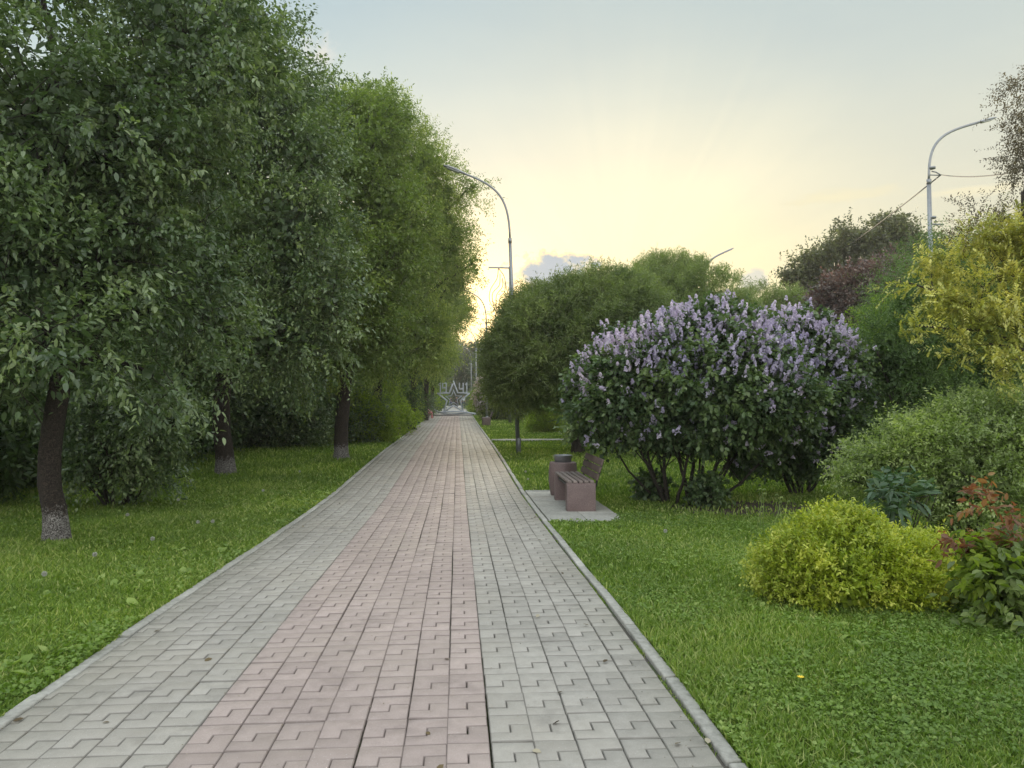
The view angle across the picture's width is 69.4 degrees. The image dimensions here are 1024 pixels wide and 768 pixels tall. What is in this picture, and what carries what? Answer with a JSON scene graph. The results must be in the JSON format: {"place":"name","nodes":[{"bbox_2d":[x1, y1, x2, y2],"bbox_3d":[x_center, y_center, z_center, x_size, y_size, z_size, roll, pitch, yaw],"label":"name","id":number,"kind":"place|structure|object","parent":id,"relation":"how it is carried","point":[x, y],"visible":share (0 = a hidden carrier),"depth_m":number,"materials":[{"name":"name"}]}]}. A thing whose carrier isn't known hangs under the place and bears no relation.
{"place":"outdoors","nodes":[
{"label":"outdoors","id":0,"kind":"place"},
{"bbox_2d":[0,481,341,716],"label":"lawn grass","id":1,"kind":"structure","parent":0,"point":[109,598],"depth_m":7.65,"materials":[{"name":"green plant"}]},
{"bbox_2d":[0,416,728,767],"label":"paved path","id":2,"kind":"structure","parent":0,"point":[278,628],"depth_m":4.51,"materials":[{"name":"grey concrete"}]},
{"bbox_2d":[1,444,710,767],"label":"leaf litter","id":3,"kind":"object","parent":2,"relation":"on","point":[707,740],"visible":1,"depth_m":3.67,"materials":[{"name":"brown plant"}]},
{"bbox_2d":[179,459,603,762],"bbox_3d":[-1.162,1.897,11.010,2.224,0.152,17.800,0,-1,-4],"label":"joint moss","id":4,"kind":"object","parent":2,"relation":"on","point":[485,697],"visible":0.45,"depth_m":3.75,"materials":[{"name":"green plant"}]},
{"bbox_2d":[279,446,716,755],"bbox_3d":[-1.540,1.938,13.987,3.465,0.201,23.724,0,-1,-4],"label":"kerb moss","id":5,"kind":"object","parent":2,"relation":"on","point":[664,683],"visible":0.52,"depth_m":4.22,"materials":[{"name":"green plant"}]},
{"bbox_2d":[434,406,466,413],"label":"flowers","id":6,"kind":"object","parent":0,"point":[453,408],"depth_m":95.54,"materials":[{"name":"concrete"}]},
{"bbox_2d":[0,0,1023,387],"label":"sky","id":7,"kind":"structure","parent":0,"point":[616,129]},
{"bbox_2d":[492,439,570,441],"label":"crossing footpath","id":8,"kind":"structure","parent":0,"point":[514,440],"depth_m":27.89,"materials":[{"name":"concrete"}]},
{"bbox_2d":[240,405,1023,767],"bbox_3d":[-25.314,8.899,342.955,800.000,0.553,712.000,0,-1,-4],"label":"grass ground","id":9,"kind":"structure","parent":0,"point":[750,505],"depth_m":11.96,"materials":[{"name":"green plant"}]},
{"bbox_2d":[0,136,74,307],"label":"broadleaf tree","id":10,"kind":"object","parent":9,"relation":"on","point":[43,252],"depth_m":20.02,"materials":[{"name":"green plant"}]},
{"bbox_2d":[0,335,83,503],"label":"thicket shrub","id":11,"kind":"object","parent":9,"relation":"on","point":[10,446],"visible":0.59,"depth_m":12.31,"materials":[{"name":"green plant"}]},
{"bbox_2d":[41,571,47,583],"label":"dandelion","id":12,"kind":"object","parent":9,"relation":"on","point":[43,574],"visible":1,"depth_m":6.25,"materials":[{"name":"white plant"}]},
{"bbox_2d":[0,349,120,493],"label":"thicket shrub","id":13,"kind":"object","parent":9,"relation":"on","point":[32,482],"visible":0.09,"depth_m":13.84,"materials":[{"name":"green plant"}]},
{"bbox_2d":[2,350,218,512],"bbox_3d":[-6.124,0.680,11.506,3.351,2.727,2.230,-1,-1,28],"label":"shrub","id":14,"kind":"object","parent":9,"relation":"on","point":[114,423],"visible":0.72,"depth_m":11.29,"materials":[{"name":"green plant"}]},
{"bbox_2d":[39,316,196,466],"bbox_3d":[-10.568,0.177,17.080,6.144,3.935,4.726,0,-1,-4],"label":"thicket shrub","id":15,"kind":"object","parent":9,"relation":"on","point":[111,405],"depth_m":16.94,"materials":[{"name":"green plant"}]},
{"bbox_2d":[29,288,242,466],"bbox_3d":[-10.189,-0.276,18.988,6.389,4.911,4.915,-1,-1,27],"label":"thicket shrub","id":16,"kind":"object","parent":9,"relation":"on","point":[204,441],"visible":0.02,"depth_m":18.51,"materials":[{"name":"green plant"}]},
{"bbox_2d":[68,198,243,325],"bbox_3d":[-12.273,-3.043,24.054,7.581,10.564,6.690,-1,-1,27],"label":"broadleaf tree","id":17,"kind":"object","parent":9,"relation":"on","point":[179,287],"depth_m":23.35,"materials":[{"name":"green plant"}]},
{"bbox_2d":[0,0,312,540],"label":"cherry tree","id":18,"kind":"object","parent":9,"relation":"on","point":[55,214],"visible":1,"depth_m":8.79,"materials":[{"name":"green plant"}]},
{"bbox_2d":[0,476,339,676],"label":"plantain weeds","id":19,"kind":"object","parent":9,"relation":"on","point":[27,657],"visible":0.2,"depth_m":6.79,"materials":[{"name":"green plant"}]},
{"bbox_2d":[0,475,346,713],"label":"clover ground cover","id":20,"kind":"object","parent":9,"relation":"on","point":[97,642],"visible":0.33,"depth_m":5.20,"materials":[{"name":"green plant"}]},
{"bbox_2d":[29,0,391,474],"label":"cherry tree","id":21,"kind":"object","parent":9,"relation":"on","point":[285,200],"visible":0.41,"depth_m":14.79,"materials":[{"name":"green plant"}]},
{"bbox_2d":[0,422,421,730],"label":"path kerb","id":22,"kind":"structure","parent":9,"relation":"on","point":[17,711],"depth_m":5.13,"materials":[{"name":"concrete"}]},
{"bbox_2d":[15,415,429,492],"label":"lawn grass","id":23,"kind":"structure","parent":9,"relation":"on","point":[285,463],"depth_m":17.64,"materials":[{"name":"green plant"}]},
{"bbox_2d":[177,341,286,453],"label":"thicket shrub","id":24,"kind":"object","parent":9,"relation":"on","point":[242,420],"visible":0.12,"depth_m":22.33,"materials":[{"name":"green plant"}]},
{"bbox_2d":[187,173,280,318],"bbox_3d":[-13.424,-4.141,32.024,8.282,13.079,9.386,0,-1,-4],"label":"broadleaf tree","id":25,"kind":"object","parent":9,"relation":"on","point":[243,227],"visible":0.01,"depth_m":30.49,"materials":[{"name":"green plant"}]},
{"bbox_2d":[231,358,334,448],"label":"thicket shrub","id":26,"kind":"object","parent":9,"relation":"on","point":[307,430],"visible":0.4,"depth_m":23.49,"materials":[{"name":"green plant"}]},
{"bbox_2d":[243,179,345,318],"bbox_3d":[-10.632,-3.860,34.183,9.025,12.576,7.964,1,-1,-34],"label":"broadleaf tree","id":27,"kind":"object","parent":9,"relation":"on","point":[284,256],"depth_m":32.17,"materials":[{"name":"green plant"}]},
{"bbox_2d":[263,354,387,440],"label":"thicket shrub","id":28,"kind":"object","parent":9,"relation":"on","point":[333,395],"visible":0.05,"depth_m":27.11,"materials":[{"name":"green plant"}]},
{"bbox_2d":[259,53,447,459],"bbox_3d":[-4.785,-3.806,21.541,5.868,12.096,8.099,0,-1,-4],"label":"cherry tree","id":29,"kind":"object","parent":9,"relation":"on","point":[390,197],"visible":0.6,"depth_m":20.17,"materials":[{"name":"green plant"}]},
{"bbox_2d":[318,376,402,442],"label":"thicket shrub","id":30,"kind":"object","parent":9,"relation":"on","point":[354,429],"visible":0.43,"depth_m":25.87,"materials":[{"name":"green plant"}]},
{"bbox_2d":[330,387,405,442],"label":"thicket shrub","id":31,"kind":"object","parent":9,"relation":"on","point":[386,432],"visible":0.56,"depth_m":26.05,"materials":[{"name":"green plant"}]},
{"bbox_2d":[356,372,423,434],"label":"thicket shrub","id":32,"kind":"object","parent":9,"relation":"on","point":[408,414],"visible":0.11,"depth_m":31.45,"materials":[{"name":"green plant"}]},
{"bbox_2d":[355,341,426,429],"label":"thicket shrub","id":33,"kind":"object","parent":9,"relation":"on","point":[411,399],"visible":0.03,"depth_m":35.36,"materials":[{"name":"green plant"}]},
{"bbox_2d":[404,381,425,422],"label":"thicket shrub","id":34,"kind":"object","parent":9,"relation":"on","point":[418,409],"depth_m":39.72,"materials":[{"name":"green plant"}]},
{"bbox_2d":[403,374,438,419],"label":"thicket shrub","id":35,"kind":"object","parent":9,"relation":"on","point":[423,407],"visible":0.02,"depth_m":48.03,"materials":[{"name":"green plant"}]},
{"bbox_2d":[336,66,507,423],"bbox_3d":[-4.201,-4.671,27.059,8.132,13.905,6.897,0,-1,-4],"label":"ash tree","id":36,"kind":"object","parent":9,"relation":"on","point":[450,246],"visible":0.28,"depth_m":26.39,"materials":[{"name":"green plant"}]},
{"bbox_2d":[397,285,450,389],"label":"broadleaf tree","id":37,"kind":"object","parent":9,"relation":"on","point":[419,383],"depth_m":57.93,"materials":[{"name":"green plant"}]},
{"bbox_2d":[418,380,444,415],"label":"thicket shrub","id":38,"kind":"object","parent":9,"relation":"on","point":[431,406],"visible":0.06,"depth_m":59.95,"materials":[{"name":"green plant"}]},
{"bbox_2d":[417,376,447,411],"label":"thicket shrub","id":39,"kind":"object","parent":9,"relation":"on","point":[438,399],"visible":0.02,"depth_m":72.39,"materials":[{"name":"green plant"}]},
{"bbox_2d":[423,333,461,403],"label":"tree","id":40,"kind":"object","parent":9,"relation":"on","point":[437,387],"visible":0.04,"depth_m":65.86,"materials":[{"name":"green plant"}]},
{"bbox_2d":[435,388,450,410],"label":"thicket shrub","id":41,"kind":"object","parent":9,"relation":"on","point":[443,402],"visible":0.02,"depth_m":83.15,"materials":[{"name":"green plant"}]},
{"bbox_2d":[402,195,485,428],"bbox_3d":[-4.550,-3.585,36.947,6.672,12.051,6.040,0,-1,-4],"label":"tree","id":42,"kind":"object","parent":9,"relation":"on","point":[458,285],"visible":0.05,"depth_m":37.44,"materials":[{"name":"green plant"}]},
{"bbox_2d":[411,285,483,419],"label":"tree","id":43,"kind":"object","parent":9,"relation":"on","point":[467,316],"visible":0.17,"depth_m":49.86,"materials":[{"name":"green plant"}]},
{"bbox_2d":[444,375,463,404],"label":"thicket shrub","id":44,"kind":"object","parent":9,"relation":"on","point":[453,397],"visible":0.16,"depth_m":163.60,"materials":[{"name":"green plant"}]},
{"bbox_2d":[433,380,476,415],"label":"star sculpture","id":45,"kind":"object","parent":9,"relation":"on","point":[447,413],"visible":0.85,"depth_m":61.63,"materials":[{"name":"grey metal"}]},
{"bbox_2d":[451,339,470,404],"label":"tree","id":46,"kind":"object","parent":9,"relation":"on","point":[456,364],"visible":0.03,"depth_m":166.65,"materials":[{"name":"green plant"}]},
{"bbox_2d":[460,345,471,390],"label":"street lamp","id":47,"kind":"object","parent":9,"relation":"on","point":[471,369],"visible":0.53,"depth_m":93.88,"materials":[{"name":"metal"}]},
{"bbox_2d":[450,337,483,399],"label":"tree","id":48,"kind":"object","parent":9,"relation":"on","point":[461,377],"visible":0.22,"depth_m":110.66,"materials":[{"name":"green plant"}]},
{"bbox_2d":[464,388,477,412],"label":"thicket shrub","id":49,"kind":"object","parent":9,"relation":"on","point":[471,407],"visible":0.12,"depth_m":65.99,"materials":[{"name":"green plant"}]},
{"bbox_2d":[459,374,483,412],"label":"thicket shrub","id":50,"kind":"object","parent":9,"relation":"on","point":[465,404],"visible":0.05,"depth_m":73.35,"materials":[{"name":"green plant"}]},
{"bbox_2d":[468,330,476,387],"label":"street lamp","id":51,"kind":"object","parent":9,"relation":"on","point":[475,357],"visible":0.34,"depth_m":69.99,"materials":[{"name":"metal"}]},
{"bbox_2d":[464,349,482,388],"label":"tree","id":52,"kind":"object","parent":9,"relation":"on","point":[469,368],"visible":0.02,"depth_m":105.17,"materials":[{"name":"green plant"}]},
{"bbox_2d":[472,338,483,376],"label":"tree","id":53,"kind":"object","parent":9,"relation":"on","point":[477,365],"depth_m":92.71,"materials":[{"name":"green plant"}]},
{"bbox_2d":[470,292,487,416],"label":"street lamp","id":54,"kind":"object","parent":9,"relation":"on","point":[485,330],"visible":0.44,"depth_m":45.06,"materials":[{"name":"metal"}]},
{"bbox_2d":[443,165,520,452],"bbox_3d":[-0.887,-2.182,21.973,2.316,8.658,0.260,0,-1,-4],"label":"street lamp","id":55,"kind":"object","parent":9,"relation":"on","point":[517,430],"visible":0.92,"depth_m":22.02,"materials":[{"name":"metal"}]},
{"bbox_2d":[469,376,496,418],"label":"flowering bush","id":56,"kind":"object","parent":9,"relation":"on","point":[480,409],"visible":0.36,"depth_m":51.60,"materials":[{"name":"green plant"}]},
{"bbox_2d":[482,411,492,425],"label":"park bench","id":57,"kind":"object","parent":9,"relation":"on","point":[486,421],"visible":0.96,"depth_m":41.48,"materials":[{"name":"metal"}]},
{"bbox_2d":[488,267,511,421],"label":"ornament pole","id":58,"kind":"object","parent":9,"relation":"on","point":[509,419],"visible":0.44,"depth_m":46.03,"materials":[{"name":"metal"}]},
{"bbox_2d":[489,268,507,311],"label":"flame ornament","id":59,"kind":"object","parent":58,"relation":"hanging from","point":[496,288],"visible":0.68,"depth_m":46.06,"materials":[{"name":"yellow metal"}]},
{"bbox_2d":[476,382,531,419],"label":"thicket shrub","id":60,"kind":"object","parent":9,"relation":"on","point":[497,415],"visible":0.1,"depth_m":50.91,"materials":[{"name":"green plant"}]},
{"bbox_2d":[523,406,567,431],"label":"thicket shrub","id":61,"kind":"object","parent":9,"relation":"on","point":[543,425],"visible":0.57,"depth_m":34.15,"materials":[{"name":"green plant"}]},
{"bbox_2d":[467,256,683,452],"bbox_3d":[2.174,-0.798,21.871,7.107,6.010,5.388,0,-1,-4],"label":"round willow","id":62,"kind":"object","parent":9,"relation":"on","point":[536,334],"visible":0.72,"depth_m":20.67,"materials":[{"name":"green plant"}]},
{"bbox_2d":[555,412,601,440],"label":"thicket shrub","id":63,"kind":"object","parent":9,"relation":"on","point":[566,433],"depth_m":26.73,"materials":[{"name":"green plant"}]},
{"bbox_2d":[472,416,747,767],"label":"path kerb","id":64,"kind":"structure","parent":9,"relation":"on","point":[726,753],"depth_m":4.51,"materials":[{"name":"concrete"}]},
{"bbox_2d":[627,467,678,500],"bbox_3d":[2.408,1.727,12.605,0.963,0.655,0.702,1,-2,-37],"label":"leafy sucker","id":65,"kind":"object","parent":9,"relation":"on","point":[646,481],"visible":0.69,"depth_m":12.50,"materials":[{"name":"green plant"}]},
{"bbox_2d":[472,415,903,504],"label":"lawn grass","id":66,"kind":"structure","parent":9,"relation":"on","point":[504,429],"depth_m":17.71,"materials":[{"name":"green plant"}]},
{"bbox_2d":[540,289,846,504],"bbox_3d":[2.873,0.221,12.402,4.761,3.690,3.230,0,-1,-4],"label":"lilac bush","id":67,"kind":"object","parent":9,"relation":"on","point":[707,378],"visible":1,"depth_m":11.56,"materials":[{"name":"green plant"}]},
{"bbox_2d":[622,242,774,313],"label":"round willow","id":68,"kind":"object","parent":9,"relation":"on","point":[682,276],"visible":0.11,"depth_m":28.75,"materials":[{"name":"green plant"}]},
{"bbox_2d":[681,468,739,509],"bbox_3d":[3.117,1.686,11.818,0.881,0.691,0.889,1,-1,-25],"label":"leafy sucker","id":69,"kind":"object","parent":9,"relation":"on","point":[708,490],"visible":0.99,"depth_m":11.75,"materials":[{"name":"green plant"}]},
{"bbox_2d":[710,248,733,260],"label":"street lamp","id":70,"kind":"object","parent":9,"relation":"on","point":[722,253],"visible":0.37,"depth_m":42.19,"materials":[{"name":"metal"}]},
{"bbox_2d":[745,488,791,538],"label":"seed grass","id":71,"kind":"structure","parent":9,"relation":"on","point":[763,509],"depth_m":8.58,"materials":[{"name":"green plant"}]},
{"bbox_2d":[734,275,814,321],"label":"round willow","id":72,"kind":"object","parent":9,"relation":"on","point":[778,295],"visible":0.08,"depth_m":33.48,"materials":[{"name":"green plant"}]},
{"bbox_2d":[553,508,1023,767],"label":"clover ground cover","id":73,"kind":"object","parent":9,"relation":"on","point":[904,729],"visible":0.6,"depth_m":4.17,"materials":[{"name":"green plant"}]},
{"bbox_2d":[558,510,1023,757],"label":"plantain weeds","id":74,"kind":"object","parent":9,"relation":"on","point":[852,651],"visible":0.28,"depth_m":4.91,"materials":[{"name":"green plant"}]},
{"bbox_2d":[717,295,888,493],"bbox_3d":[5.090,0.238,13.469,3.509,3.710,2.988,0,-1,-4],"label":"lilac bush","id":75,"kind":"object","parent":9,"relation":"on","point":[829,341],"visible":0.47,"depth_m":12.73,"materials":[{"name":"green plant"}]},
{"bbox_2d":[780,242,916,330],"bbox_3d":[14.015,-1.690,30.049,6.004,8.061,4.286,0,-1,-4],"label":"purple plum","id":76,"kind":"object","parent":9,"relation":"on","point":[840,301],"visible":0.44,"depth_m":29.58,"materials":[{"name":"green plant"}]},
{"bbox_2d":[734,493,981,614],"bbox_3d":[2.936,1.417,6.004,2.268,1.039,1.490,0,-1,-4],"label":"golden bush","id":77,"kind":"object","parent":9,"relation":"on","point":[845,556],"visible":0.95,"depth_m":5.70,"materials":[{"name":"yellow plant"}]},
{"bbox_2d":[771,203,953,301],"bbox_3d":[19.422,-3.623,40.125,10.603,12.251,5.453,0,-1,-4],"label":"poplar tree","id":78,"kind":"object","parent":9,"relation":"on","point":[806,270],"visible":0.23,"depth_m":39.45,"materials":[{"name":"green plant"}]},
{"bbox_2d":[837,289,897,440],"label":"round bush tree","id":79,"kind":"object","parent":9,"relation":"on","point":[857,319],"depth_m":19.56,"materials":[{"name":"green plant"}]},
{"bbox_2d":[854,400,904,458],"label":"thicket shrub","id":80,"kind":"object","parent":9,"relation":"on","point":[873,427],"depth_m":18.88,"materials":[{"name":"green plant"}]},
{"bbox_2d":[862,465,942,533],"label":"broadleaf plant","id":81,"kind":"object","parent":9,"relation":"on","point":[894,504],"visible":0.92,"depth_m":7.50,"materials":[{"name":"green plant"}]},
{"bbox_2d":[817,372,1023,537],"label":"spirea mound","id":82,"kind":"object","parent":9,"relation":"on","point":[948,446],"visible":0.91,"depth_m":8.56,"materials":[{"name":"green plant"}]},
{"bbox_2d":[832,206,1023,438],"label":"pea shrub","id":83,"kind":"object","parent":9,"relation":"on","point":[907,372],"visible":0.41,"depth_m":13.11,"materials":[{"name":"green plant"}]},
{"bbox_2d":[867,65,1023,404],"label":"golden locust","id":84,"kind":"object","parent":9,"relation":"on","point":[1010,248],"visible":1,"depth_m":9.29,"materials":[{"name":"yellow plant"}]},
{"bbox_2d":[926,117,996,378],"bbox_3d":[14.720,-3.301,24.152,2.397,10.962,0.260,0,-1,-4],"label":"street lamp","id":85,"kind":"object","parent":9,"relation":"on","point":[930,217],"visible":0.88,"depth_m":24.12,"materials":[{"name":"metal"}]},
{"bbox_2d":[842,176,939,249],"bbox_3d":[18.545,-7.756,43.163,0.037,2.769,39.121,0,-1,14],"label":"overhead wire","id":86,"kind":"object","parent":85,"relation":"attached to","point":[893,212],"visible":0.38,"depth_m":29.55,"materials":[{"name":"metal"}]},
{"bbox_2d":[940,170,1022,176],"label":"overhead wire","id":87,"kind":"object","parent":85,"relation":"attached to","point":[975,176],"visible":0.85,"depth_m":20.46,"materials":[{"name":"metal"}]},
{"bbox_2d":[916,472,1023,636],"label":"russet shrub","id":88,"kind":"object","parent":9,"relation":"on","point":[989,569],"visible":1,"depth_m":5.27,"materials":[{"name":"green plant"}]},
{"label":"bay bed","id":89,"kind":"structure","parent":0,"visible":0},
{"bbox_2d":[526,491,620,522],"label":"bench bay slabs","id":90,"kind":"structure","parent":89,"relation":"on","point":[548,505],"depth_m":11.27,"materials":[{"name":"concrete"}]},
{"bbox_2d":[549,454,576,494],"bbox_3d":[0.916,1.648,13.318,0.495,0.742,0.495,0,-1,-4],"label":"litter bin","id":91,"kind":"object","parent":90,"relation":"on","point":[562,463],"visible":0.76,"depth_m":13.17,"materials":[{"name":"concrete"}]},
{"bbox_2d":[554,453,603,511],"bbox_3d":[1.076,1.573,11.980,0.594,0.822,1.500,0,-1,-4],"label":"park bench","id":92,"kind":"object","parent":90,"relation":"on","point":[576,490],"visible":0.97,"depth_m":11.28,"materials":[{"name":"pink stone"}]}
]}

